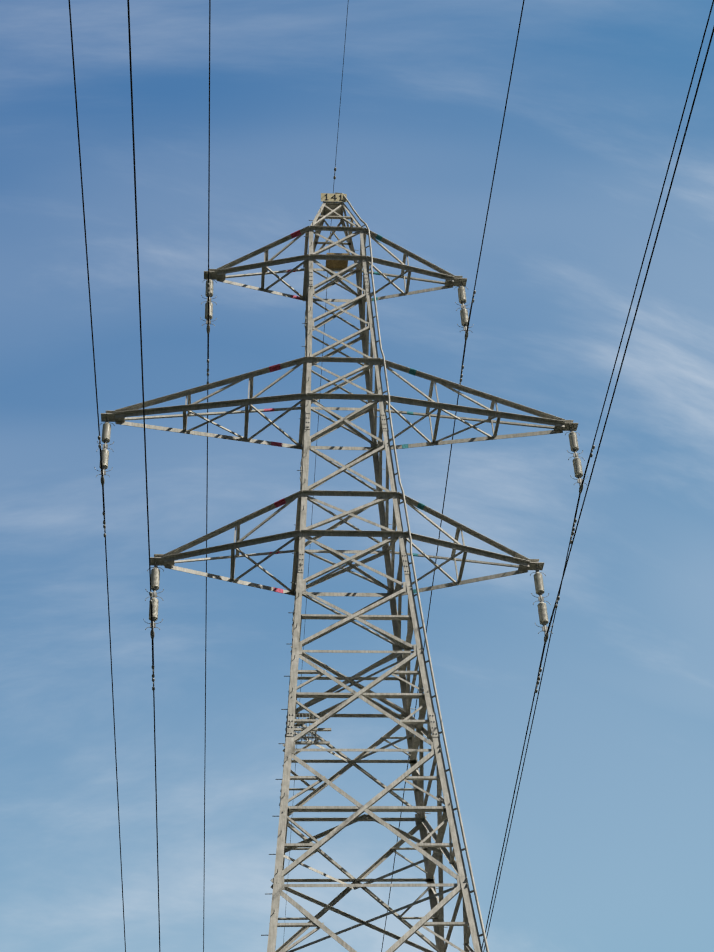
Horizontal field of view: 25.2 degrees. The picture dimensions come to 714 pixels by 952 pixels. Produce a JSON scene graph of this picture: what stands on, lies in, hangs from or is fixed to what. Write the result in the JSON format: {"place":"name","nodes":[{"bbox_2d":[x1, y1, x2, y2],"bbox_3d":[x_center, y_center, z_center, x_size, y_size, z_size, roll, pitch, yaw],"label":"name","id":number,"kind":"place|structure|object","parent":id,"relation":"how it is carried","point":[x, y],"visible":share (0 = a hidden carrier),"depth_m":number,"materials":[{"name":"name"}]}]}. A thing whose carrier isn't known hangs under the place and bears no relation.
{"place":"outdoors","nodes":[
{"label":"outdoors","id":0,"kind":"place"},
{"bbox_2d":[0,0,713,951],"label":"sky","id":1,"kind":"structure","parent":0,"point":[610,847],"materials":[{"name":"blue"}]},
{"label":"ground","id":2,"kind":"structure","parent":0,"visible":0},
{"bbox_2d":[101,193,577,951],"bbox_3d":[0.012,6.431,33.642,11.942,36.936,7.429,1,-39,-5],"label":"lattice tower","id":3,"kind":"structure","parent":2,"relation":"on","point":[337,263],"depth_m":36.86,"materials":[{"name":"metal"}]},
{"bbox_2d":[68,0,713,951],"bbox_3d":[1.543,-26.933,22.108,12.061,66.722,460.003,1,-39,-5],"label":"power lines","id":4,"kind":"object","parent":3,"relation":"attached to","point":[154,572],"visible":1,"depth_m":37.46,"materials":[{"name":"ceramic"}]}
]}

